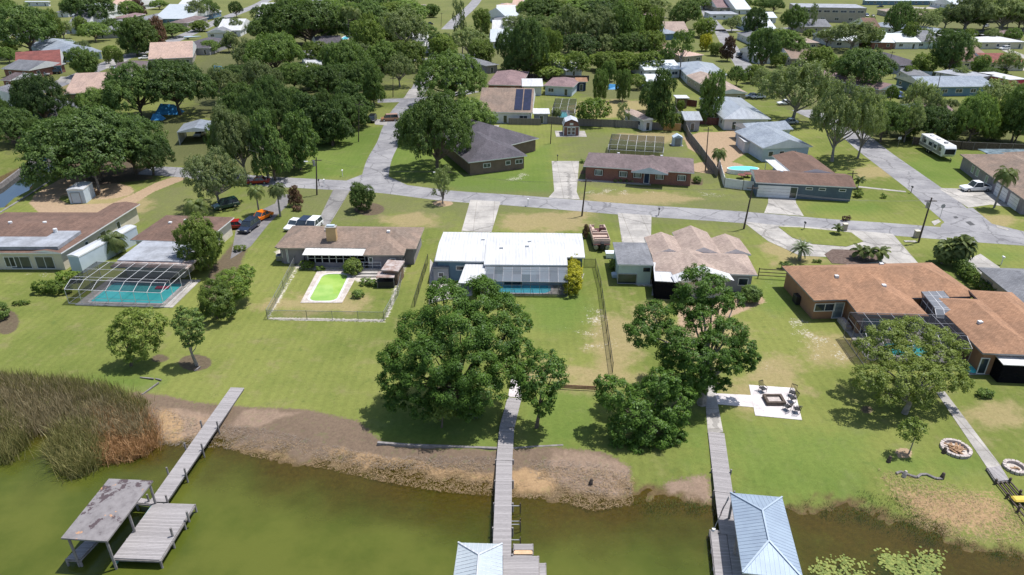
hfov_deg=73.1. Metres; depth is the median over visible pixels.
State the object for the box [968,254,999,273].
driveway
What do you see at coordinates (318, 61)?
house
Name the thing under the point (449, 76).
tree
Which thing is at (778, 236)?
driveway
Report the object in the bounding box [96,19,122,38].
house
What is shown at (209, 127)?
tree
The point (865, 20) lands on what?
house
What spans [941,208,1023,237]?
road
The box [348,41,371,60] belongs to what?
oak tree
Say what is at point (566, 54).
oak tree
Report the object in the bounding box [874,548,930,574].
lily pads
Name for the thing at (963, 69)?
oak tree
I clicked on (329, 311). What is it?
fence
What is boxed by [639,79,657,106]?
tree
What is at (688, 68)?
house
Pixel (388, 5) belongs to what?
tree
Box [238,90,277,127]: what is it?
tree
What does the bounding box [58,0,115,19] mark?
tree
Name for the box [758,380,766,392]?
garden chair
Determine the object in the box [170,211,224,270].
tree
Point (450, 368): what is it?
oak tree
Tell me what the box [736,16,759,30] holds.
house
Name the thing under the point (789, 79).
oak tree
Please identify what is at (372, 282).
shrub
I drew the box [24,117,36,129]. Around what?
tree
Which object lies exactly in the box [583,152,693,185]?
house
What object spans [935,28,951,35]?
oak tree
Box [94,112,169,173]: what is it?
tree
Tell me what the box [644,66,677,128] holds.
tree
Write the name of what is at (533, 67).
tree
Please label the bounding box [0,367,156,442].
reeds
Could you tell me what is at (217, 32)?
house
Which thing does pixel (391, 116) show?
parked car
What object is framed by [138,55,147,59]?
parked car
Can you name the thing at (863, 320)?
screen enclosure
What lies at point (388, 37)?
tree
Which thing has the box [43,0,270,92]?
road
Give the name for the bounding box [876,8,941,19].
house
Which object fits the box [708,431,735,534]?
dock
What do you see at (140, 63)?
house
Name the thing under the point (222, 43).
oak tree
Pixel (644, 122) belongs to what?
house
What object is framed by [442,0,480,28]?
road
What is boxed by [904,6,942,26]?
oak tree
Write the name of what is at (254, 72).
oak tree
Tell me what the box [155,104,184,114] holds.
tarp tent
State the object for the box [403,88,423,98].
driveway
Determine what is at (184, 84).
tree
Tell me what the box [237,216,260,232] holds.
parked car
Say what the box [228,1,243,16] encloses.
oak tree
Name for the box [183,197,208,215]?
shrub
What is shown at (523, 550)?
bench
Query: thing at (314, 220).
parked car
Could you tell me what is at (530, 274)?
screen enclosure
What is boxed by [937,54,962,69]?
oak tree
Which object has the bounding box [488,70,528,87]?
house
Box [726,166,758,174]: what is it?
above ground pool
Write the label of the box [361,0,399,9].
tree
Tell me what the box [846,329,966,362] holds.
swimming pool
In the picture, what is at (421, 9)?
oak tree
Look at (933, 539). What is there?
bank grass
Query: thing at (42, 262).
window
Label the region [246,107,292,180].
tree
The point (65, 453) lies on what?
reeds
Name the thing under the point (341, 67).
tree
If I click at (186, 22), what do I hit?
house
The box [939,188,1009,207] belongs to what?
driveway
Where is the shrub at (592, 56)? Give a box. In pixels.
[588,51,607,67]
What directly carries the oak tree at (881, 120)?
on the ground at (298, 376)
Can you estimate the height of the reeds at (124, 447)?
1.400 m
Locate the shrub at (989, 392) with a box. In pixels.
[975,387,994,398]
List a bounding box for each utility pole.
[304,157,321,194]
[355,104,362,141]
[581,178,591,215]
[705,127,708,171]
[743,185,758,228]
[918,197,936,242]
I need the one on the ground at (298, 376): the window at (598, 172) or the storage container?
the storage container
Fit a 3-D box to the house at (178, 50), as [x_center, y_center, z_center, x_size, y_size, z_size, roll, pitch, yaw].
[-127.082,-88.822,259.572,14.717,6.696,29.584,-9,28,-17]
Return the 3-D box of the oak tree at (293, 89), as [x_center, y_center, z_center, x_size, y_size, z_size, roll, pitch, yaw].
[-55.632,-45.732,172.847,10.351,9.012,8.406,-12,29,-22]
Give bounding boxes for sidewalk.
[577,179,650,184]
[859,186,905,191]
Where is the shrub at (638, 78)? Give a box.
[630,74,645,89]
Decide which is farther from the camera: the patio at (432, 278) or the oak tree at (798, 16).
the oak tree at (798, 16)
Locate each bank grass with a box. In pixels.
[625,495,716,520]
[785,495,1023,566]
[858,490,951,538]
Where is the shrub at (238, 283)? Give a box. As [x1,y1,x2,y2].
[213,263,256,303]
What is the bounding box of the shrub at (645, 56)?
[632,50,664,67]
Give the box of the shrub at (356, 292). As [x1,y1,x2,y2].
[351,289,364,297]
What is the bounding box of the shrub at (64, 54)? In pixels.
[62,51,68,62]
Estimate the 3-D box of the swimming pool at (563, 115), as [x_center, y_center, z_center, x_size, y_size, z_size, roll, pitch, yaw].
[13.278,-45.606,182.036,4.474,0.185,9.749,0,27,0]
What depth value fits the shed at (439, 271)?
93.20 m
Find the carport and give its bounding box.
[177,119,210,143]
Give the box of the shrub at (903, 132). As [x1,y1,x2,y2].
[898,121,914,140]
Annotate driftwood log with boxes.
[895,470,942,479]
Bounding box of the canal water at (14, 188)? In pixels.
[0,159,51,207]
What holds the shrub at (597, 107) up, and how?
on the ground at (298, 376)
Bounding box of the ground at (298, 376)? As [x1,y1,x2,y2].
[0,0,1023,574]
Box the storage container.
[67,225,137,271]
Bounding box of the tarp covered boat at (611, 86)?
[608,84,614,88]
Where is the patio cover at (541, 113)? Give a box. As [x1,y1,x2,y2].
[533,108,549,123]
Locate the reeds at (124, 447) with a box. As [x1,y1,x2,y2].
[75,399,165,467]
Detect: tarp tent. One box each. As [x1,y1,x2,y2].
[150,114,165,119]
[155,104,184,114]
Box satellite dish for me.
[891,64,900,78]
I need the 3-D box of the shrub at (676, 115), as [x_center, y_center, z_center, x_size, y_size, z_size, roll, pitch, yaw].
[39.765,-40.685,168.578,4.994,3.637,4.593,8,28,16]
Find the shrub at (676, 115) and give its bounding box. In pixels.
[667,113,683,123]
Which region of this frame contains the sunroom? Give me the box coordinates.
[737,135,749,152]
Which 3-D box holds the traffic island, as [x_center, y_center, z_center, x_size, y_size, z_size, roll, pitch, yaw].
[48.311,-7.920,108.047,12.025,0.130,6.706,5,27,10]
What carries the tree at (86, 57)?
on the ground at (298, 376)
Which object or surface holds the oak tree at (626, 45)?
on the ground at (298, 376)
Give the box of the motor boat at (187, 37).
[183,36,200,39]
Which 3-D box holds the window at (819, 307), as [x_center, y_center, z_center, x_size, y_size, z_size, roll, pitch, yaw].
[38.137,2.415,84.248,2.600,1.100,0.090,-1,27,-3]
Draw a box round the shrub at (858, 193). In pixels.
[853,190,863,196]
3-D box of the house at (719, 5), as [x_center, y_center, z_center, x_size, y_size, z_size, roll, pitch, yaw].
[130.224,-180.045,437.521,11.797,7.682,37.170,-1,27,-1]
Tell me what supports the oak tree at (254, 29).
on the ground at (298, 376)
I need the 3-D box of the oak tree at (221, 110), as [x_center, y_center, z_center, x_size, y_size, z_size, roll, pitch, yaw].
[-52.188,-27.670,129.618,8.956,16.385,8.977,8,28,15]
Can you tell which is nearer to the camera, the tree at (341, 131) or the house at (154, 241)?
the house at (154, 241)
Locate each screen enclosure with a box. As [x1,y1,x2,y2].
[64,261,191,307]
[484,266,567,296]
[552,98,576,113]
[608,134,663,154]
[843,312,972,368]
[920,291,949,314]
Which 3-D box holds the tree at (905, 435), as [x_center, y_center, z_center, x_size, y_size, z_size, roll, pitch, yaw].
[35.654,13.350,62.147,2.921,3.937,1.832,0,27,0]
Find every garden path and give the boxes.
[508,379,519,397]
[706,386,722,432]
[715,393,752,406]
[936,392,1001,467]
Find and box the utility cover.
[903,240,916,242]
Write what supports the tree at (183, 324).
on the ground at (298, 376)
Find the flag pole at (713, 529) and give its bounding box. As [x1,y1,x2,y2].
[712,496,728,530]
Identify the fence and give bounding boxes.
[266,256,405,320]
[414,254,427,306]
[509,118,540,124]
[527,74,588,80]
[547,116,663,129]
[561,385,596,390]
[583,259,613,372]
[663,123,680,130]
[672,104,717,176]
[687,99,696,106]
[700,117,718,124]
[718,161,753,189]
[757,268,785,277]
[912,137,1023,149]
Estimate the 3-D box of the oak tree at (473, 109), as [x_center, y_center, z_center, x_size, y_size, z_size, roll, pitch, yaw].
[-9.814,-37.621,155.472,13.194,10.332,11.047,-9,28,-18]
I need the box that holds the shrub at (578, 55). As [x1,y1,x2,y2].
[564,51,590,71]
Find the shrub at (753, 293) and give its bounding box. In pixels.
[740,284,763,302]
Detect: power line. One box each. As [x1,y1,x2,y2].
[586,181,754,189]
[749,187,927,200]
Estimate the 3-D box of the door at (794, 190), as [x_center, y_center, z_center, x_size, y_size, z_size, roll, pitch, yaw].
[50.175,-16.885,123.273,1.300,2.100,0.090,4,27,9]
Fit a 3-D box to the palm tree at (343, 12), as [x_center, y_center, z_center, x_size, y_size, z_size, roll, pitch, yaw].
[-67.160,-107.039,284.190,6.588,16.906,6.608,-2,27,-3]
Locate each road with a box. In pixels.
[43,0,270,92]
[139,167,1023,245]
[346,167,434,195]
[362,72,432,176]
[378,90,477,102]
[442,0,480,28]
[700,6,751,74]
[711,27,987,31]
[792,110,1002,239]
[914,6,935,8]
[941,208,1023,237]
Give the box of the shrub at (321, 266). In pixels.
[316,265,325,270]
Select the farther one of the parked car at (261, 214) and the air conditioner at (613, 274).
the parked car at (261, 214)
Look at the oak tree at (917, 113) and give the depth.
153.04 m
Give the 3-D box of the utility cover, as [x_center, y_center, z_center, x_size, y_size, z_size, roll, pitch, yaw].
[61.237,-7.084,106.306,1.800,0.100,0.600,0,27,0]
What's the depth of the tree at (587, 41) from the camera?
259.35 m
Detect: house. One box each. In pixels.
[0,84,84,119]
[0,202,139,269]
[1,59,65,75]
[1,72,36,84]
[15,49,64,73]
[24,1,50,5]
[31,38,101,61]
[56,10,72,16]
[64,72,132,102]
[66,9,114,33]
[72,4,125,16]
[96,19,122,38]
[114,0,158,8]
[115,13,144,19]
[116,60,147,71]
[117,215,233,277]
[138,13,162,22]
[148,41,195,63]
[158,4,221,23]
[170,16,207,27]
[179,0,209,5]
[193,37,230,54]
[206,26,231,37]
[218,19,248,36]
[275,224,423,267]
[302,50,315,62]
[305,60,322,66]
[312,35,342,52]
[412,34,427,52]
[433,119,538,174]
[435,232,584,295]
[458,53,498,73]
[480,87,534,122]
[488,7,517,21]
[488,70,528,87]
[490,29,511,48]
[492,20,512,28]
[496,5,515,10]
[512,0,523,13]
[522,78,542,95]
[543,77,578,95]
[546,61,581,74]
[575,77,587,90]
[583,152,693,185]
[613,225,757,298]
[623,109,653,130]
[631,60,680,77]
[642,74,664,85]
[644,46,702,62]
[660,28,676,39]
[661,21,688,38]
[673,95,689,107]
[677,61,726,83]
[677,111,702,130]
[686,71,747,99]
[699,97,770,129]
[702,0,729,10]
[704,11,738,19]
[724,0,750,13]
[734,121,812,161]
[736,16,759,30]
[736,31,753,43]
[738,47,771,63]
[750,151,855,201]
[757,19,775,31]
[766,12,776,22]
[780,48,810,66]
[782,262,1023,383]
[788,19,831,32]
[794,37,818,49]
[812,30,860,47]
[812,71,901,98]
[848,18,880,29]
[859,32,894,48]
[862,0,934,4]
[865,52,912,73]
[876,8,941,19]
[878,22,942,32]
[888,33,920,48]
[894,30,936,48]
[895,76,992,95]
[896,68,930,76]
[902,103,952,129]
[930,0,984,8]
[935,69,991,79]
[937,34,1023,48]
[940,46,983,52]
[948,53,978,68]
[960,149,1023,214]
[975,53,1023,70]
[977,267,1023,302]
[979,72,1023,85]
[1000,30,1020,39]
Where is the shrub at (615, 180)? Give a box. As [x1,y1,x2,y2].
[613,179,632,182]
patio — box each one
[429,259,471,299]
[749,385,801,419]
[958,364,989,374]
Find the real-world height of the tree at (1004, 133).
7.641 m
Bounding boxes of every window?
[3,257,16,266]
[7,256,32,268]
[34,256,55,268]
[456,266,463,270]
[483,163,490,167]
[515,159,522,163]
[595,169,602,175]
[619,171,626,176]
[633,173,641,177]
[677,175,685,180]
[737,278,748,285]
[814,303,835,311]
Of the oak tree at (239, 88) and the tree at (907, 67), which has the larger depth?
the tree at (907, 67)
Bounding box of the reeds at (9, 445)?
[0,396,34,465]
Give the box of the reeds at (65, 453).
[27,410,112,482]
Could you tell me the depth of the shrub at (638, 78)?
208.79 m
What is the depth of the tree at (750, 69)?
218.02 m
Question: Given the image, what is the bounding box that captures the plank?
[142,382,158,394]
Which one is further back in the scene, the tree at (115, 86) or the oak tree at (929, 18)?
the oak tree at (929, 18)
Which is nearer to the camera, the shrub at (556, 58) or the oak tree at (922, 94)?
the oak tree at (922, 94)
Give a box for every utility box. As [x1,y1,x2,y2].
[842,223,848,230]
[913,230,920,237]
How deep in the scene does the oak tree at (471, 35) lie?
264.31 m
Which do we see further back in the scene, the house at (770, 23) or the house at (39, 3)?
the house at (39, 3)
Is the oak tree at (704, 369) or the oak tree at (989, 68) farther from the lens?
the oak tree at (989, 68)
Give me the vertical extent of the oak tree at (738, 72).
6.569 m
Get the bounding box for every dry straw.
[156,408,632,494]
[214,438,633,510]
[879,469,1023,542]
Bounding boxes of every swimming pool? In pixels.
[75,279,200,307]
[300,269,356,302]
[485,285,566,294]
[555,113,569,117]
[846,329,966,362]
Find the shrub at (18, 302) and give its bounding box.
[11,300,30,304]
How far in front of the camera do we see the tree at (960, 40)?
227.25 m
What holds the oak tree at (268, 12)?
on the ground at (298, 376)
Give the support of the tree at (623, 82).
on the ground at (298, 376)
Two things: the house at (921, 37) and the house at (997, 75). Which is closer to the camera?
the house at (997, 75)
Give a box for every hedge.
[563,253,583,294]
[952,257,976,278]
[957,265,996,290]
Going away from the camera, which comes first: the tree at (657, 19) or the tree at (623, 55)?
the tree at (623, 55)
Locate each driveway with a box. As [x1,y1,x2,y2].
[57,77,72,82]
[106,60,127,67]
[230,194,289,258]
[321,189,349,225]
[375,119,387,124]
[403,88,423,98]
[461,200,499,231]
[548,161,578,198]
[618,213,651,242]
[743,221,917,263]
[764,197,803,215]
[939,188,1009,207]
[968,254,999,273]
[999,49,1023,57]
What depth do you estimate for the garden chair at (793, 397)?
69.55 m
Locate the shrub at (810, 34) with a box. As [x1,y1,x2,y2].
[802,28,815,37]
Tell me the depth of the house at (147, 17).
361.35 m
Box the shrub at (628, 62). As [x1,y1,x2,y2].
[619,53,652,69]
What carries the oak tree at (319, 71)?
on the ground at (298, 376)
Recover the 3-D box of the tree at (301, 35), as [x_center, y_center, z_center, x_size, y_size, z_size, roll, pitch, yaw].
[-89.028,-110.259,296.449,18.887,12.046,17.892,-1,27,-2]
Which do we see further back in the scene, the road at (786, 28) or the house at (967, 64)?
the road at (786, 28)
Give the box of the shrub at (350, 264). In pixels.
[341,257,363,275]
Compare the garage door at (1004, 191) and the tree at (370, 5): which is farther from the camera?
the tree at (370, 5)
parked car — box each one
[52,69,61,73]
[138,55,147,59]
[193,131,205,136]
[211,196,239,210]
[230,218,241,227]
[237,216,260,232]
[246,175,269,184]
[254,209,273,221]
[283,217,298,229]
[295,215,310,225]
[306,215,323,225]
[368,113,376,122]
[381,113,397,121]
[745,92,755,97]
[751,93,765,98]
[776,99,787,104]
[782,118,798,123]
[959,180,991,191]
[999,45,1010,49]
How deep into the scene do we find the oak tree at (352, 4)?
359.87 m
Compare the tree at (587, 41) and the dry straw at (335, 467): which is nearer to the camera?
the dry straw at (335, 467)
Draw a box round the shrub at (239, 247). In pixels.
[233,245,246,250]
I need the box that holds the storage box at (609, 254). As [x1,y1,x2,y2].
[605,250,613,257]
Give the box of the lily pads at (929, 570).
[906,546,947,574]
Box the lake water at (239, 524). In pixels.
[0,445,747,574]
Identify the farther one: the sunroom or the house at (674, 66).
the house at (674, 66)
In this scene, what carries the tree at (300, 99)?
on the ground at (298, 376)
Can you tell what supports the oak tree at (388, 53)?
on the ground at (298, 376)
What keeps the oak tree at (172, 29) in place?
on the ground at (298, 376)
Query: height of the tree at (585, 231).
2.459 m
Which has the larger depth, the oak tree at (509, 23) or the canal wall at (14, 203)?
the oak tree at (509, 23)
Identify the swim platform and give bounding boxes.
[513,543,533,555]
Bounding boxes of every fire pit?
[939,438,972,458]
[1002,459,1023,475]
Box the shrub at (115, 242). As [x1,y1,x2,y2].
[97,230,127,254]
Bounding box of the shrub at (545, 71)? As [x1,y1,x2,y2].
[534,66,564,78]
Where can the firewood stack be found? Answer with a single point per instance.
(842, 321)
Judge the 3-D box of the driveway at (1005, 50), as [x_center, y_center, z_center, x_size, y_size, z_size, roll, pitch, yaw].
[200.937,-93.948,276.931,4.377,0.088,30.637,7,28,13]
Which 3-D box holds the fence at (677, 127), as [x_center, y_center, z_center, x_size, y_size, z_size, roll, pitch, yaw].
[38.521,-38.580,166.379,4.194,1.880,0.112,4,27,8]
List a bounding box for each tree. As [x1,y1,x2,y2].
[0,0,16,7]
[0,1,58,50]
[0,40,22,49]
[0,46,16,62]
[0,95,9,123]
[0,106,38,142]
[7,72,74,118]
[13,104,150,184]
[18,118,89,168]
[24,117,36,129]
[38,7,64,39]
[54,19,73,38]
[57,105,80,117]
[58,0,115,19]
[66,45,100,72]
[71,16,86,33]
[72,39,90,46]
[74,86,120,111]
[75,21,112,41]
[92,173,100,191]
[94,60,166,116]
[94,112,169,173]
[101,18,120,27]
[101,47,111,63]
[105,306,169,366]
[111,14,160,55]
[111,48,123,64]
[117,0,143,14]
[121,133,175,175]
[132,0,147,13]
[132,57,218,114]
[147,14,166,41]
[148,0,168,8]
[162,22,190,37]
[168,305,206,365]
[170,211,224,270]
[180,144,249,201]
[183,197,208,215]
[184,0,207,12]
[188,20,209,31]
[200,0,219,15]
[200,39,220,50]
[203,110,257,176]
[206,63,241,93]
[209,97,256,178]
[213,17,227,26]
[216,80,251,98]
[217,63,248,84]
[217,93,241,110]
[219,37,235,51]
[223,31,235,52]
[223,92,238,112]
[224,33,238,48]
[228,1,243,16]
[228,17,245,27]
[230,37,260,64]
[232,94,256,128]
[238,57,283,85]
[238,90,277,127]
[242,31,305,68]
[245,17,280,36]
[245,113,269,181]
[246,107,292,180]
[246,184,264,209]
[249,2,281,18]
[252,73,293,130]
[262,0,303,43]
[267,0,349,43]
[267,91,292,122]
[267,182,286,215]
[276,61,311,85]
[276,86,303,107]
[279,107,319,169]
[281,17,322,43]
[282,90,326,143]
[287,185,303,205]
[294,64,345,96]
[302,41,328,63]
[303,61,328,87]
[310,14,339,35]
[310,88,333,111]
[312,98,355,145]
[316,42,349,64]
[320,61,361,88]
[322,0,349,18]
[322,37,376,70]
[323,100,344,143]
[331,0,364,20]
[332,79,375,125]
[332,92,364,121]
[339,6,353,34]
[341,1,369,20]
[343,15,389,37]
[344,59,384,90]
[347,7,361,34]
[348,18,385,58]
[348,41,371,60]
[349,181,375,210]
[354,1,388,19]
[358,12,375,28]
[358,59,386,104]
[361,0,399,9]
[366,39,401,66]
[374,273,535,422]
[376,17,402,42]
[377,0,400,16]
[377,3,430,42]
[383,53,414,86]
[391,0,429,18]
[393,39,427,69]
[393,87,474,170]
[399,21,437,39]
[413,48,488,98]
[424,4,440,16]
[425,393,457,427]
[427,31,449,50]
[427,34,457,54]
[430,163,450,203]
[451,25,490,53]
[452,0,467,53]
[456,96,498,124]
[468,39,495,61]
[472,7,490,34]
[494,26,515,61]
[500,51,530,70]
[502,11,532,28]
[506,15,549,73]
[513,348,569,428]
[515,0,537,17]
[519,0,562,17]
[521,54,542,73]
[529,15,552,22]
[538,19,556,30]
[538,27,562,62]
[539,0,565,16]
[548,4,588,52]
[549,11,579,20]
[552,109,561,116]
[561,33,602,54]
[562,51,588,65]
[566,0,605,12]
[570,0,613,15]
[577,3,618,51]
[582,224,589,237]
[592,68,609,99]
[594,32,620,50]
[594,50,617,68]
[600,15,633,51]
[601,59,616,81]
[605,0,621,9]
[609,0,643,51]
[611,31,651,52]
[612,51,635,69]
[613,68,631,100]
[616,102,630,119]
[622,263,761,406]
[623,0,650,15]
[627,16,645,32]
[636,29,666,51]
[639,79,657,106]
[642,5,664,40]
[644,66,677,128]
[645,0,671,12]
[659,47,675,59]
[665,29,694,76]
[668,0,702,22]
[677,100,684,110]
[689,0,712,8]
[692,17,717,36]
[699,33,713,50]
[699,68,726,122]
[708,42,722,55]
[711,148,726,167]
[719,35,735,61]
[722,15,741,31]
[726,65,747,85]
[741,6,768,31]
[745,64,763,81]
[746,28,767,41]
[747,26,781,67]
[750,66,771,93]
[752,0,774,7]
[756,54,836,118]
[762,0,785,11]
[769,52,788,66]
[770,29,809,50]
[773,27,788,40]
[779,4,809,29]
[789,237,812,260]
[798,45,835,70]
[808,3,818,24]
[809,75,876,161]
[815,27,840,46]
[827,18,883,49]
[829,46,898,84]
[831,223,843,233]
[845,85,889,158]
[849,314,974,414]
[850,243,870,258]
[853,175,866,188]
[857,100,911,142]
[861,245,876,260]
[862,27,885,45]
[871,246,890,261]
[883,0,917,30]
[894,97,926,141]
[896,416,929,453]
[899,77,940,104]
[901,21,921,36]
[903,65,919,71]
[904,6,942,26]
[906,106,923,136]
[911,51,938,71]
[913,105,963,134]
[923,91,947,113]
[925,27,936,47]
[929,28,975,68]
[932,6,960,27]
[933,237,957,263]
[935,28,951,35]
[935,117,963,140]
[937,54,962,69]
[939,98,960,107]
[943,0,996,29]
[946,9,985,28]
[948,234,978,266]
[953,65,970,73]
[956,92,1001,141]
[965,28,978,36]
[970,37,981,47]
[970,54,992,71]
[973,96,1015,140]
[974,4,1004,29]
[976,76,1019,100]
[977,0,1023,29]
[980,66,1001,72]
[983,27,1002,36]
[990,113,1012,139]
[992,49,1023,70]
[992,165,1019,207]
[994,1,1022,29]
[996,84,1023,143]
[1001,16,1023,27]
[1001,108,1023,143]
[1003,27,1022,38]
[1004,0,1023,31]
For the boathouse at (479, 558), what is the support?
in the lake water at (239, 524)
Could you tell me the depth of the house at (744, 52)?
260.52 m
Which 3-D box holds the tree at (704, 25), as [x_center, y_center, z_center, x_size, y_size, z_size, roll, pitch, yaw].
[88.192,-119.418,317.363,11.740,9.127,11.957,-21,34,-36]
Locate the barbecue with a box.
[792,293,801,304]
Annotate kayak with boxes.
[1011,496,1023,501]
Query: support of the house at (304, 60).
on the ground at (298, 376)
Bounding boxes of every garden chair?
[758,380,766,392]
[783,402,794,408]
[788,383,797,395]
[788,390,799,402]
[793,406,802,412]
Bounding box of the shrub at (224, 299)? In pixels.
[196,278,237,319]
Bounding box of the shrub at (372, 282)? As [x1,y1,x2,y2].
[359,277,379,285]
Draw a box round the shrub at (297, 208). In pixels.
[292,206,301,210]
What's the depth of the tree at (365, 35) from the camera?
247.04 m
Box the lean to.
[381,260,404,284]
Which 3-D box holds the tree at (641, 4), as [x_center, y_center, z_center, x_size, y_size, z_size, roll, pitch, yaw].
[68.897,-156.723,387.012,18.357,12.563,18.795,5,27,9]
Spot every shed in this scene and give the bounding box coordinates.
[66,181,95,203]
[433,258,448,281]
[555,115,586,136]
[670,133,682,145]
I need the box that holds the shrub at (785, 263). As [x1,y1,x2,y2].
[779,261,792,266]
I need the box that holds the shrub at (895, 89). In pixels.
[884,84,899,99]
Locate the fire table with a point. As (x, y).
(774, 399)
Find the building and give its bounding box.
[788,3,866,22]
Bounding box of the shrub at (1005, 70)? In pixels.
[990,68,1008,73]
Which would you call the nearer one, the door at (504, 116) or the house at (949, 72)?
the door at (504, 116)
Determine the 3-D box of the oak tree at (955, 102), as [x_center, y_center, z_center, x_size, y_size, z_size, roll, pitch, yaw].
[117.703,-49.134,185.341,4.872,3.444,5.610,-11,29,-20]
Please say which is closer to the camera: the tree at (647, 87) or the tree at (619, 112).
the tree at (619, 112)
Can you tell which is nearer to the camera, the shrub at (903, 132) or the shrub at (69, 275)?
the shrub at (69, 275)
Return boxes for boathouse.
[61,479,197,569]
[454,541,502,574]
[726,492,801,574]
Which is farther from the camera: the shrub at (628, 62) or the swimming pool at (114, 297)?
the shrub at (628, 62)
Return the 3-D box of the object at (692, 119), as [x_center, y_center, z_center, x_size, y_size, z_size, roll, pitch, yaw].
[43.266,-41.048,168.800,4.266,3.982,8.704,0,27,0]
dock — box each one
[146,387,243,502]
[492,397,546,574]
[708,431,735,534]
[708,529,731,574]
[985,466,1023,516]
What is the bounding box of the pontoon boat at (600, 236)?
[589,224,609,249]
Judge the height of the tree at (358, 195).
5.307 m
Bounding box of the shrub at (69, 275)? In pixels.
[54,270,79,280]
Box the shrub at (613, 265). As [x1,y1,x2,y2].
[609,258,615,269]
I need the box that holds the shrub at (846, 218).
[842,215,851,220]
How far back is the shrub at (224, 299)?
82.99 m
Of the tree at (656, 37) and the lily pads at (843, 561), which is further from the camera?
the tree at (656, 37)
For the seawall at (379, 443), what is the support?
on the ground at (298, 376)
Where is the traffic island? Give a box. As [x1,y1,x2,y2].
[779,227,862,246]
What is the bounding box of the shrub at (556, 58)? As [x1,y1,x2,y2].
[536,51,568,72]
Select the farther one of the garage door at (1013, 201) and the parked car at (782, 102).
the parked car at (782, 102)
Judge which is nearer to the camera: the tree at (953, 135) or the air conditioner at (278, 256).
the air conditioner at (278, 256)
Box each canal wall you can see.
[0,161,34,188]
[0,171,90,212]
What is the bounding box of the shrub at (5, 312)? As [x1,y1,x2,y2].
[0,301,10,319]
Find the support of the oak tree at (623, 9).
on the ground at (298, 376)
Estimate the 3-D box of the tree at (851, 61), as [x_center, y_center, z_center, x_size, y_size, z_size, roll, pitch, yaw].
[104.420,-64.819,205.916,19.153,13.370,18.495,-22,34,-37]
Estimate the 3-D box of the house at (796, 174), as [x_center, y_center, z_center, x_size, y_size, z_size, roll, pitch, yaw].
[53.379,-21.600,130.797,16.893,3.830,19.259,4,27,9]
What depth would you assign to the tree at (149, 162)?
131.15 m
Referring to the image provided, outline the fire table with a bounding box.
[762,394,786,405]
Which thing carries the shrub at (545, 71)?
on the ground at (298, 376)
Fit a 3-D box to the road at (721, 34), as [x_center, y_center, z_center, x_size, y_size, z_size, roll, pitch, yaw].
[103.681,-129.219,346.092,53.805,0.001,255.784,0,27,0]
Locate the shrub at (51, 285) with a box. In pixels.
[30,279,71,295]
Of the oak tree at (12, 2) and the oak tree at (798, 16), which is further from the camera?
the oak tree at (12, 2)
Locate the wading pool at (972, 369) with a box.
[963,363,975,372]
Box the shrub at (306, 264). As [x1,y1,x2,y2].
[299,260,314,268]
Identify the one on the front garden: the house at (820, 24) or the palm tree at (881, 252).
the palm tree at (881, 252)
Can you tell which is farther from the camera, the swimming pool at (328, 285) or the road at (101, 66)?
the road at (101, 66)
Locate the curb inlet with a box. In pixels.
[932,219,940,225]
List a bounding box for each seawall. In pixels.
[377,441,496,449]
[513,444,562,448]
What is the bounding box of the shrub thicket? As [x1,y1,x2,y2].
[592,365,698,453]
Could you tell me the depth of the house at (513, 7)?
386.00 m
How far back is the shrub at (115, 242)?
100.28 m
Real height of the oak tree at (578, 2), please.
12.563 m
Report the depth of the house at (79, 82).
197.62 m
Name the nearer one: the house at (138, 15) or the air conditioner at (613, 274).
the air conditioner at (613, 274)
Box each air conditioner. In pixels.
[276,253,281,260]
[611,272,616,277]
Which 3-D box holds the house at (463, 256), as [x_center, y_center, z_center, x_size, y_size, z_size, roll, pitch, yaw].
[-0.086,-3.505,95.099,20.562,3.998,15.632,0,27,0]
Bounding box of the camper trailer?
[919,133,956,162]
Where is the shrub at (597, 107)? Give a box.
[574,97,612,118]
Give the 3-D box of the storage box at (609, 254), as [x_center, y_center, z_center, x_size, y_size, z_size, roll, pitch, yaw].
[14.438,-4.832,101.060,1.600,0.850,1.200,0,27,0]
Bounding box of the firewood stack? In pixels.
[837,317,851,330]
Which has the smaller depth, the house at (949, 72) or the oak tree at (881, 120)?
the oak tree at (881, 120)
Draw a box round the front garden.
[824,249,877,263]
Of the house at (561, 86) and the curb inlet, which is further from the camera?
the house at (561, 86)
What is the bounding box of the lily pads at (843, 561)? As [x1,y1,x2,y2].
[808,554,874,574]
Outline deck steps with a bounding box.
[352,262,381,277]
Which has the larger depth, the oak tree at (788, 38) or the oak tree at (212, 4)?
the oak tree at (212, 4)
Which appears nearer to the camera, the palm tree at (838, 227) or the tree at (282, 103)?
the palm tree at (838, 227)
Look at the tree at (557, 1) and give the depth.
377.16 m
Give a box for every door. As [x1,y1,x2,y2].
[70,192,81,203]
[116,220,120,228]
[503,115,506,122]
[503,282,522,284]
[567,127,570,134]
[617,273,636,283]
[643,174,649,183]
[646,122,649,130]
[675,138,680,145]
[690,123,694,130]
[731,122,735,129]
[756,185,790,197]
[789,187,797,198]
[831,302,844,318]
[976,358,990,373]
[993,183,1007,201]
[1007,193,1019,210]
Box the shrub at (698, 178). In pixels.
[692,176,701,182]
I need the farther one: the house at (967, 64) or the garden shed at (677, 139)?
the house at (967, 64)
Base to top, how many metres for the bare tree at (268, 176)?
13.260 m
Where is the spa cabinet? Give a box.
[376,271,394,287]
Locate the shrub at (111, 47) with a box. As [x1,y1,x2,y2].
[105,45,116,51]
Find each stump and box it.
[886,456,891,462]
[941,447,946,453]
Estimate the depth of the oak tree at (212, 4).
384.82 m
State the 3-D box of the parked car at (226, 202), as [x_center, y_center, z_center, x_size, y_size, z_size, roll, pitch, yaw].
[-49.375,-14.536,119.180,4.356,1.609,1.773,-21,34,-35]

